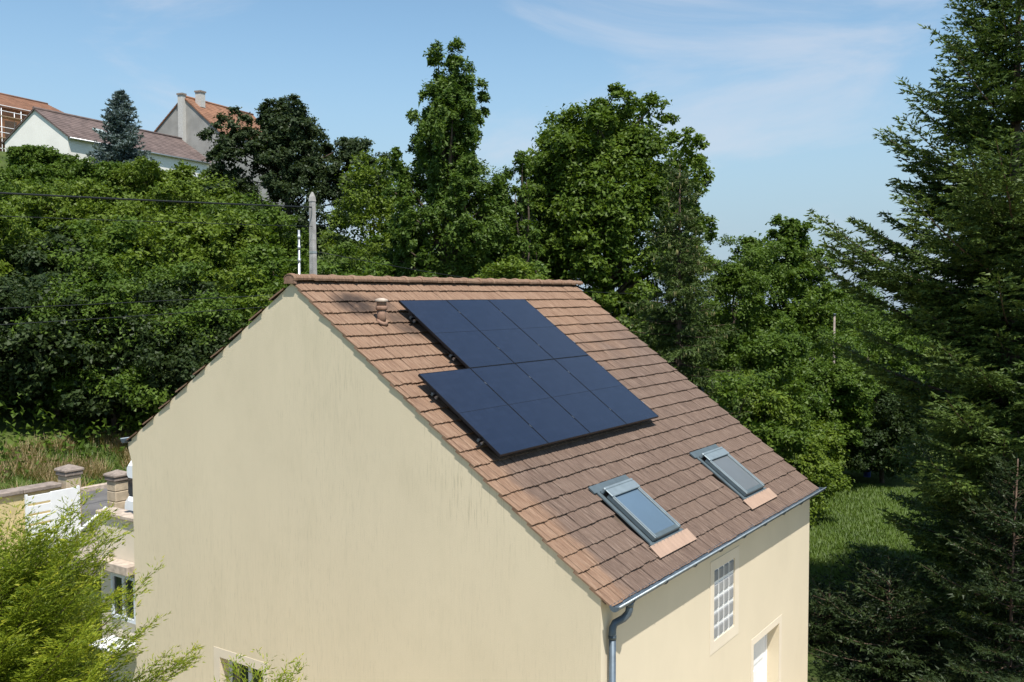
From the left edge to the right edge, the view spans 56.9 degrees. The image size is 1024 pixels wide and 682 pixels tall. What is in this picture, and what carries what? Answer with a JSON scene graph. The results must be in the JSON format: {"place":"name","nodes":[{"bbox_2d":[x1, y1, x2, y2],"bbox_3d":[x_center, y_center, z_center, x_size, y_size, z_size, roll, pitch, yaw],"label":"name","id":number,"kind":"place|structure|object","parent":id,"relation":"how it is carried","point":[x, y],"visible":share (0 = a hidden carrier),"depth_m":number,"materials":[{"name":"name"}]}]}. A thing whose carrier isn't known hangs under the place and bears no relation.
{"place":"outdoors","nodes":[
{"label":"outdoors","id":0,"kind":"place"},
{"bbox_2d":[81,358,813,531],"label":"road","id":1,"kind":"structure","parent":0,"point":[94,505],"depth_m":22.26,"materials":[{"name":"grey asphalt"}]},
{"bbox_2d":[0,151,1022,681],"bbox_3d":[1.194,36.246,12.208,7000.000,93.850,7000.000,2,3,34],"label":"ground","id":2,"kind":"structure","parent":0,"point":[816,673],"depth_m":26.12,"materials":[{"name":"green plant"}]},
{"bbox_2d":[0,105,28,150],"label":"scaffold","id":3,"kind":"object","parent":2,"relation":"on","point":[9,118],"visible":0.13,"depth_m":88.44,"materials":[{"name":"silver metal"}]},
{"bbox_2d":[0,197,63,288],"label":"broadleaf tree","id":4,"kind":"object","parent":2,"relation":"on","point":[17,226],"visible":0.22,"depth_m":32.30,"materials":[{"name":"green plant"}]},
{"bbox_2d":[0,93,63,151],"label":"unfinished house","id":5,"kind":"structure","parent":2,"relation":"on","point":[16,101],"depth_m":91.59,"materials":[{"name":"tile"}]},
{"bbox_2d":[2,144,62,172],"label":"broadleaf tree","id":6,"kind":"object","parent":2,"relation":"on","point":[30,154],"visible":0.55,"depth_m":57.04,"materials":[{"name":"green plant"}]},
{"bbox_2d":[0,162,65,188],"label":"broadleaf tree","id":7,"kind":"object","parent":2,"relation":"on","point":[37,172],"visible":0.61,"depth_m":54.23,"materials":[{"name":"green plant"}]},
{"bbox_2d":[0,273,67,393],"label":"broadleaf tree","id":8,"kind":"object","parent":2,"relation":"on","point":[9,299],"visible":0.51,"depth_m":25.39,"materials":[{"name":"green plant"}]},
{"bbox_2d":[0,177,84,251],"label":"broadleaf tree","id":9,"kind":"object","parent":2,"relation":"on","point":[4,187],"visible":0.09,"depth_m":41.94,"materials":[{"name":"green plant"}]},
{"bbox_2d":[2,529,100,578],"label":"forecourt","id":10,"kind":"structure","parent":2,"relation":"on","point":[85,548],"depth_m":18.02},
{"bbox_2d":[0,481,61,556],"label":"street wall","id":11,"kind":"structure","parent":10,"relation":"on","point":[15,495],"depth_m":17.74,"materials":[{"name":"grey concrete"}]},
{"bbox_2d":[24,485,80,545],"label":"gate","id":12,"kind":"structure","parent":10,"relation":"on","point":[56,496],"depth_m":17.93,"materials":[{"name":"white metal"}]},
{"bbox_2d":[54,464,83,537],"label":"stone pillar","id":13,"kind":"structure","parent":10,"relation":"on","point":[68,472],"depth_m":18.54,"materials":[{"name":"beige stone"}]},
{"bbox_2d":[103,469,128,508],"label":"stone pillar","id":14,"kind":"structure","parent":10,"relation":"on","point":[117,488],"depth_m":19.41,"materials":[{"name":"beige stone"}]},
{"bbox_2d":[125,461,132,510],"bbox_3d":[-6.103,3.111,20.427,1.760,1.562,4.120,2,3,34],"label":"parked car","id":15,"kind":"object","parent":10,"relation":"on","point":[129,503],"visible":0.04,"depth_m":19.13,"materials":[{"name":"white paint"}]},
{"bbox_2d":[0,223,104,289],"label":"broadleaf tree","id":16,"kind":"object","parent":2,"relation":"on","point":[34,261],"visible":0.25,"depth_m":31.82,"materials":[{"name":"green plant"}]},
{"bbox_2d":[0,271,132,419],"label":"broadleaf tree","id":17,"kind":"object","parent":2,"relation":"on","point":[67,401],"visible":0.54,"depth_m":25.63,"materials":[{"name":"green plant"}]},
{"bbox_2d":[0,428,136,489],"bbox_3d":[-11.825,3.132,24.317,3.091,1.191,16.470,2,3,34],"label":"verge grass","id":18,"kind":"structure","parent":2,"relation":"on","point":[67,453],"depth_m":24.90,"materials":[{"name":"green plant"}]},
{"bbox_2d":[0,425,139,488],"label":"dry grass","id":19,"kind":"structure","parent":2,"relation":"on","point":[51,478],"depth_m":24.57,"materials":[{"name":"plant"}]},
{"bbox_2d":[46,506,105,586],"bbox_3d":[-7.949,3.971,16.887,0.056,1.768,1.578,2,3,34],"label":"handrail","id":20,"kind":"object","parent":2,"relation":"on","point":[82,528],"visible":0.13,"depth_m":17.11,"materials":[{"name":"white metal"}]},
{"bbox_2d":[5,176,151,239],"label":"broadleaf tree","id":21,"kind":"object","parent":2,"relation":"on","point":[29,204],"visible":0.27,"depth_m":40.56,"materials":[{"name":"green plant"}]},
{"bbox_2d":[43,153,133,200],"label":"broadleaf tree","id":22,"kind":"object","parent":2,"relation":"on","point":[72,167],"visible":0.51,"depth_m":55.39,"materials":[{"name":"green plant"}]},
{"bbox_2d":[81,482,106,492],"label":"kerb","id":23,"kind":"structure","parent":2,"relation":"on","point":[96,486],"depth_m":23.68,"materials":[{"name":"beige concrete"}]},
{"bbox_2d":[19,212,181,288],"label":"broadleaf tree","id":24,"kind":"object","parent":2,"relation":"on","point":[125,230],"visible":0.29,"depth_m":32.21,"materials":[{"name":"green plant"}]},
{"bbox_2d":[0,479,205,681],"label":"golden cypress","id":25,"kind":"object","parent":2,"relation":"on","point":[39,605],"visible":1,"depth_m":8.87,"materials":[{"name":"green plant"}]},
{"bbox_2d":[1,262,204,433],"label":"broadleaf tree","id":26,"kind":"object","parent":2,"relation":"on","point":[116,287],"visible":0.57,"depth_m":26.03,"materials":[{"name":"green plant"}]},
{"bbox_2d":[1,106,211,176],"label":"hill house","id":27,"kind":"structure","parent":2,"relation":"on","point":[66,133],"depth_m":76.09,"materials":[{"name":"white paint"}]},
{"bbox_2d":[89,635,135,652],"bbox_3d":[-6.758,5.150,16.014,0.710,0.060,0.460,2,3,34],"label":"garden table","id":28,"kind":"object","parent":2,"relation":"on","point":[108,643],"visible":0.18,"depth_m":15.99,"materials":[{"name":"white paint"}]},
{"bbox_2d":[96,507,136,681],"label":"parapet wall","id":29,"kind":"structure","parent":2,"relation":"on","point":[120,568],"depth_m":16.28,"materials":[{"name":"beige paint"}]},
{"bbox_2d":[110,572,135,624],"bbox_3d":[-6.661,4.408,16.237,0.720,0.800,0.059,2,3,34],"label":"window","id":30,"kind":"structure","parent":29,"relation":"in","point":[117,580],"depth_m":16.22,"materials":[{"name":"white glass"}]},
{"bbox_2d":[85,89,161,165],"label":"blue spruce","id":31,"kind":"object","parent":2,"relation":"on","point":[122,138],"visible":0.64,"depth_m":71.25,"materials":[{"name":"green plant"}]},
{"bbox_2d":[109,160,158,188],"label":"broadleaf tree","id":32,"kind":"object","parent":2,"relation":"on","point":[117,165],"visible":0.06,"depth_m":60.48,"materials":[{"name":"green plant"}]},
{"bbox_2d":[94,155,175,207],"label":"broadleaf tree","id":33,"kind":"object","parent":2,"relation":"on","point":[137,175],"visible":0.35,"depth_m":56.86,"materials":[{"name":"green plant"}]},
{"bbox_2d":[76,190,193,253],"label":"broadleaf tree","id":34,"kind":"object","parent":2,"relation":"on","point":[120,209],"visible":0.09,"depth_m":39.72,"materials":[{"name":"green plant"}]},
{"bbox_2d":[76,275,248,424],"bbox_3d":[-9.957,0.703,27.486,4.763,5.280,4.859,2,3,34],"label":"broadleaf tree","id":35,"kind":"object","parent":2,"relation":"on","point":[196,358],"visible":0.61,"depth_m":26.13,"materials":[{"name":"green plant"}]},
{"bbox_2d":[95,206,256,302],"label":"broadleaf tree","id":36,"kind":"object","parent":2,"relation":"on","point":[153,236],"visible":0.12,"depth_m":32.54,"materials":[{"name":"green plant"}]},
{"bbox_2d":[166,160,199,198],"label":"sapling","id":37,"kind":"object","parent":2,"relation":"on","point":[182,171],"visible":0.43,"depth_m":59.56,"materials":[{"name":"green plant"}]},
{"bbox_2d":[110,257,257,431],"bbox_3d":[-9.313,0.435,28.329,4.623,5.934,5.182,2,3,34],"label":"broadleaf tree","id":38,"kind":"object","parent":2,"relation":"on","point":[206,306],"visible":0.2,"depth_m":27.11,"materials":[{"name":"green plant"}]},
{"bbox_2d":[0,157,371,476],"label":"undergrowth","id":39,"kind":"object","parent":2,"relation":"on","point":[40,413],"visible":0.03,"depth_m":25.63,"materials":[{"name":"green plant"}]},
{"bbox_2d":[138,172,255,249],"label":"broadleaf tree","id":40,"kind":"object","parent":2,"relation":"on","point":[174,190],"visible":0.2,"depth_m":40.92,"materials":[{"name":"green plant"}]},
{"bbox_2d":[148,205,287,295],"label":"broadleaf tree","id":41,"kind":"object","parent":2,"relation":"on","point":[239,236],"visible":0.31,"depth_m":32.85,"materials":[{"name":"green plant"}]},
{"bbox_2d":[154,90,283,204],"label":"hill house","id":42,"kind":"structure","parent":2,"relation":"on","point":[186,118],"depth_m":90.07,"materials":[{"name":"grey paint"}]},
{"bbox_2d":[192,169,262,212],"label":"broadleaf tree","id":43,"kind":"object","parent":2,"relation":"on","point":[204,172],"visible":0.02,"depth_m":58.86,"materials":[{"name":"green plant"}]},
{"bbox_2d":[186,264,275,322],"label":"broadleaf tree","id":44,"kind":"object","parent":2,"relation":"on","point":[226,279],"visible":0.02,"depth_m":29.13,"materials":[{"name":"green plant"}]},
{"bbox_2d":[193,187,308,288],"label":"broadleaf tree","id":45,"kind":"object","parent":2,"relation":"on","point":[264,218],"visible":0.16,"depth_m":39.85,"materials":[{"name":"green plant"}]},
{"bbox_2d":[227,243,326,309],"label":"broadleaf tree","id":46,"kind":"object","parent":2,"relation":"on","point":[252,256],"visible":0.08,"depth_m":31.95,"materials":[{"name":"green plant"}]},
{"bbox_2d":[194,93,395,258],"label":"dark tree","id":47,"kind":"object","parent":2,"relation":"on","point":[289,158],"visible":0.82,"depth_m":51.26,"materials":[{"name":"green plant"}]},
{"bbox_2d":[255,261,361,305],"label":"broadleaf tree","id":48,"kind":"object","parent":2,"relation":"on","point":[321,272],"depth_m":30.18,"materials":[{"name":"green plant"}]},
{"bbox_2d":[309,192,316,274],"bbox_3d":[-5.062,0.016,24.116,0.230,7.600,0.250,2,3,34],"label":"utility pole","id":49,"kind":"object","parent":2,"relation":"on","point":[312,243],"visible":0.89,"depth_m":23.97,"materials":[{"name":"concrete"}]},
{"bbox_2d":[0,307,260,324],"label":"cable","id":50,"kind":"object","parent":49,"relation":"attached to","point":[126,316],"visible":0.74,"depth_m":19.58,"materials":[{"name":"black rubber"}]},
{"bbox_2d":[0,295,266,308],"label":"cable","id":51,"kind":"object","parent":49,"relation":"attached to","point":[128,302],"visible":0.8,"depth_m":19.57,"materials":[{"name":"black rubber"}]},
{"bbox_2d":[0,192,311,207],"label":"cable","id":52,"kind":"object","parent":49,"relation":"attached to","point":[148,200],"visible":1,"depth_m":19.87,"materials":[{"name":"black rubber"}]},
{"bbox_2d":[2,216,312,226],"bbox_3d":[-13.998,-1.925,10.806,0.013,0.633,31.680,2,3,34],"label":"cable","id":53,"kind":"object","parent":49,"relation":"attached to","point":[145,221],"visible":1,"depth_m":19.93,"materials":[{"name":"black rubber"}]},
{"bbox_2d":[320,252,631,293],"bbox_3d":[4.088,-2.395,37.349,0.016,1.098,32.102,2,3,34],"label":"cable","id":54,"kind":"object","parent":49,"relation":"attached to","point":[439,273],"visible":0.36,"depth_m":27.11,"materials":[{"name":"black rubber"}]},
{"bbox_2d":[308,233,397,276],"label":"broadleaf tree","id":55,"kind":"object","parent":2,"relation":"on","point":[345,251],"visible":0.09,"depth_m":39.07,"materials":[{"name":"green plant"}]},
{"bbox_2d":[317,149,415,274],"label":"broadleaf tree","id":56,"kind":"object","parent":2,"relation":"on","point":[378,209],"visible":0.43,"depth_m":43.48,"materials":[{"name":"green plant"}]},
{"bbox_2d":[353,258,395,276],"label":"broadleaf tree","id":57,"kind":"object","parent":2,"relation":"on","point":[377,270],"depth_m":31.16,"materials":[{"name":"green plant"}]},
{"bbox_2d":[372,212,435,272],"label":"broadleaf tree","id":58,"kind":"object","parent":2,"relation":"on","point":[383,229],"visible":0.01,"depth_m":43.53,"materials":[{"name":"green plant"}]},
{"bbox_2d":[381,35,520,277],"bbox_3d":[-2.372,-4.721,38.339,5.691,14.888,5.858,0,3,-2],"label":"ash tree","id":59,"kind":"object","parent":2,"relation":"on","point":[451,168],"visible":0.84,"depth_m":37.24,"materials":[{"name":"green plant"}]},
{"bbox_2d":[120,273,825,681],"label":"house","id":60,"kind":"structure","parent":2,"relation":"on","point":[328,487],"depth_m":13.33,"materials":[{"name":"beige paint"}]},
{"bbox_2d":[229,661,262,681],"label":"window","id":61,"kind":"structure","parent":60,"relation":"in","point":[248,675],"depth_m":14.55,"materials":[{"name":"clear glass"}]},
{"bbox_2d":[297,230,300,273],"bbox_3d":[-4.957,0.638,22.132,0.072,6.450,0.138,0,3,-2],"label":"aerial mast","id":62,"kind":"object","parent":60,"relation":"on","point":[299,249],"visible":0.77,"depth_m":22.01,"materials":[{"name":"metal"}]},
{"bbox_2d":[476,438,483,444],"bbox_3d":[0.857,1.189,13.866,0.093,0.108,4.612,2,3,34],"label":"mounting rail","id":63,"kind":"object","parent":60,"relation":"attached to","point":[480,440],"visible":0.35,"depth_m":11.98,"materials":[{"name":"metal"}]},
{"bbox_2d":[418,368,547,456],"bbox_3d":[-0.378,0.919,12.633,1.632,0.039,1.145,42,24,25],"label":"solar panel","id":64,"kind":"object","parent":63,"relation":"attached to","point":[497,424],"visible":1,"depth_m":12.57,"materials":[{"name":"blue glass"}]},
{"bbox_2d":[470,363,589,444],"bbox_3d":[0.264,0.871,13.567,1.632,0.039,1.145,42,24,25],"label":"solar panel","id":65,"kind":"object","parent":63,"relation":"attached to","point":[547,417],"visible":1,"depth_m":13.53,"materials":[{"name":"blue glass"}]},
{"bbox_2d":[515,359,625,434],"bbox_3d":[0.905,0.824,14.501,1.632,0.039,1.145,42,24,25],"label":"solar panel","id":66,"kind":"object","parent":63,"relation":"attached to","point":[576,399],"visible":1,"depth_m":14.46,"materials":[{"name":"blue glass"}]},
{"bbox_2d":[555,355,658,425],"bbox_3d":[1.547,0.777,15.435,1.632,0.039,1.145,42,24,25],"label":"solar panel","id":67,"kind":"object","parent":63,"relation":"attached to","point":[610,391],"visible":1,"depth_m":15.40,"materials":[{"name":"blue glass"}]},
{"bbox_2d":[714,559,733,639],"bbox_3d":[3.059,3.760,13.809,0.102,1.028,0.788,2,3,34],"label":"glass block window","id":68,"kind":"structure","parent":60,"relation":"in","point":[723,576],"depth_m":13.79,"materials":[{"name":"white glass"}]},
{"bbox_2d":[753,634,766,681],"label":"door","id":69,"kind":"structure","parent":60,"relation":"in","point":[760,648],"depth_m":15.73,"materials":[{"name":"white paint"}]},
{"bbox_2d":[471,196,517,272],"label":"broadleaf tree","id":70,"kind":"object","parent":2,"relation":"on","point":[505,238],"depth_m":44.00,"materials":[{"name":"green plant"}]},
{"bbox_2d":[469,254,553,279],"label":"broadleaf tree","id":71,"kind":"object","parent":2,"relation":"on","point":[511,265],"visible":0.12,"depth_m":34.46,"materials":[{"name":"green plant"}]},
{"bbox_2d":[498,150,550,279],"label":"broadleaf tree","id":72,"kind":"object","parent":2,"relation":"on","point":[531,238],"visible":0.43,"depth_m":37.83,"materials":[{"name":"green plant"}]},
{"bbox_2d":[511,82,724,360],"bbox_3d":[4.161,-4.031,42.233,10.117,14.276,10.156,2,3,34],"label":"maple tree","id":73,"kind":"object","parent":2,"relation":"on","point":[589,209],"visible":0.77,"depth_m":39.75,"materials":[{"name":"green plant"}]},
{"bbox_2d":[617,162,755,423],"bbox_3d":[4.998,0.427,30.346,6.394,12.334,5.083,0,3,-3],"label":"spruce tree","id":74,"kind":"object","parent":2,"relation":"on","point":[698,347],"visible":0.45,"depth_m":29.91,"materials":[{"name":"green plant"}]},
{"bbox_2d":[682,233,800,376],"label":"broadleaf tree","id":75,"kind":"object","parent":2,"relation":"on","point":[743,280],"visible":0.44,"depth_m":44.68,"materials":[{"name":"green plant"}]},
{"bbox_2d":[706,367,813,459],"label":"broadleaf tree","id":76,"kind":"object","parent":2,"relation":"on","point":[774,437],"visible":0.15,"depth_m":27.10,"materials":[{"name":"green plant"}]},
{"bbox_2d":[700,314,833,474],"bbox_3d":[8.806,2.725,33.843,4.829,7.372,4.894,2,3,34],"label":"broadleaf tree","id":77,"kind":"object","parent":2,"relation":"on","point":[775,350],"visible":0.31,"depth_m":32.40,"materials":[{"name":"green plant"}]},
{"bbox_2d":[717,213,848,366],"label":"broadleaf tree","id":78,"kind":"object","parent":2,"relation":"on","point":[808,306],"visible":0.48,"depth_m":48.42,"materials":[{"name":"green plant"}]},
{"bbox_2d":[711,366,854,527],"bbox_3d":[9.137,3.656,32.582,4.532,5.630,4.170,-1,3,-13],"label":"broadleaf tree","id":79,"kind":"object","parent":2,"relation":"on","point":[812,467],"visible":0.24,"depth_m":31.41,"materials":[{"name":"green plant"}]},
{"bbox_2d":[807,419,850,477],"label":"broadleaf tree","id":80,"kind":"object","parent":2,"relation":"on","point":[833,442],"visible":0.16,"depth_m":35.31,"materials":[{"name":"green plant"}]},
{"bbox_2d":[833,313,835,399],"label":"slim post","id":81,"kind":"object","parent":2,"relation":"on","point":[834,316],"visible":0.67,"depth_m":41.86,"materials":[{"name":"grey metal"}]},
{"bbox_2d":[768,326,906,476],"bbox_3d":[12.849,2.799,38.027,5.560,6.795,5.655,2,3,34],"label":"broadleaf tree","id":82,"kind":"object","parent":2,"relation":"on","point":[846,381],"visible":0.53,"depth_m":36.32,"materials":[{"name":"green plant"}]},
{"bbox_2d":[792,279,891,362],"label":"broadleaf tree","id":83,"kind":"object","parent":2,"relation":"on","point":[871,290],"visible":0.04,"depth_m":54.63,"materials":[{"name":"green plant"}]},
{"bbox_2d":[808,562,896,665],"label":"fir tree","id":84,"kind":"object","parent":2,"relation":"on","point":[819,626],"visible":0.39,"depth_m":20.71,"materials":[{"name":"green plant"}]},
{"bbox_2d":[797,293,936,429],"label":"broadleaf tree","id":85,"kind":"object","parent":2,"relation":"on","point":[887,330],"visible":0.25,"depth_m":44.07,"materials":[{"name":"green plant"}]},
{"bbox_2d":[863,469,870,476],"bbox_3d":[15.044,5.196,39.981,0.300,1.200,0.300,2,3,34],"label":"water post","id":86,"kind":"object","parent":2,"relation":"on","point":[866,474],"visible":0.13,"depth_m":39.88,"materials":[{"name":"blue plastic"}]},
{"bbox_2d":[808,545,951,641],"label":"fir tree","id":87,"kind":"object","parent":2,"relation":"on","point":[868,568],"visible":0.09,"depth_m":22.32,"materials":[{"name":"green plant"}]},
{"bbox_2d":[808,551,961,681],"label":"fir tree","id":88,"kind":"object","parent":2,"relation":"on","point":[893,650],"visible":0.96,"depth_m":18.76,"materials":[{"name":"green plant"}]},
{"bbox_2d":[837,358,937,482],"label":"broadleaf tree","id":89,"kind":"object","parent":2,"relation":"on","point":[876,455],"visible":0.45,"depth_m":37.02,"materials":[{"name":"green plant"}]},
{"bbox_2d":[867,305,953,441],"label":"broadleaf tree","id":90,"kind":"object","parent":2,"relation":"on","point":[935,384],"visible":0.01,"depth_m":48.75,"materials":[{"name":"green plant"}]},
{"bbox_2d":[800,0,1023,667],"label":"fir tree","id":91,"kind":"object","parent":2,"relation":"on","point":[974,419],"visible":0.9,"depth_m":18.73,"materials":[{"name":"green plant"}]},
{"bbox_2d":[843,268,1023,586],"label":"fir tree","id":92,"kind":"object","parent":2,"relation":"on","point":[906,499],"visible":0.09,"depth_m":25.19,"materials":[{"name":"green plant"}]},
{"bbox_2d":[877,453,1023,681],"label":"fir tree","id":93,"kind":"object","parent":2,"relation":"on","point":[975,670],"visible":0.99,"depth_m":17.18,"materials":[{"name":"green plant"}]},
{"bbox_2d":[0,0,1023,312],"label":"sky","id":94,"kind":"structure","parent":0,"point":[788,98],"materials":[{"name":"blue"}]},
{"bbox_2d":[809,479,947,597],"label":"lawn grass","id":95,"kind":"structure","parent":0,"point":[845,514],"depth_m":30.71,"materials":[{"name":"green plant"}]},
{"bbox_3d":[0.079,0.168,15.035,0.093,0.109,3.483,2,3,34],"label":"mounting rail","id":96,"kind":"object","parent":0,"visible":0},
{"bbox_2d":[399,300,513,367],"bbox_3d":[-0.834,-0.126,14.270,1.632,0.041,1.145,42,24,25],"label":"solar panel","id":97,"kind":"object","parent":96,"relation":"attached to","point":[460,337],"visible":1,"depth_m":14.21,"materials":[{"name":"blue glass"}]},
{"bbox_2d":[447,299,553,362],"bbox_3d":[-0.192,-0.173,15.204,1.632,0.041,1.145,42,24,25],"label":"solar panel","id":98,"kind":"object","parent":96,"relation":"attached to","point":[502,332],"visible":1,"depth_m":15.17,"materials":[{"name":"blue glass"}]},
{"bbox_2d":[488,299,587,358],"bbox_3d":[0.449,-0.220,16.138,1.632,0.041,1.145,42,24,25],"label":"solar panel","id":99,"kind":"object","parent":96,"relation":"attached to","point":[551,339],"visible":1,"depth_m":16.11,"materials":[{"name":"blue glass"}]},
{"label":"terrace","id":100,"kind":"structure","parent":0,"visible":0},
{"bbox_2d":[214,647,307,681],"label":"golden cypress","id":101,"kind":"object","parent":100,"relation":"on","point":[236,670],"visible":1,"depth_m":8.68,"materials":[{"name":"green plant"}]}
]}

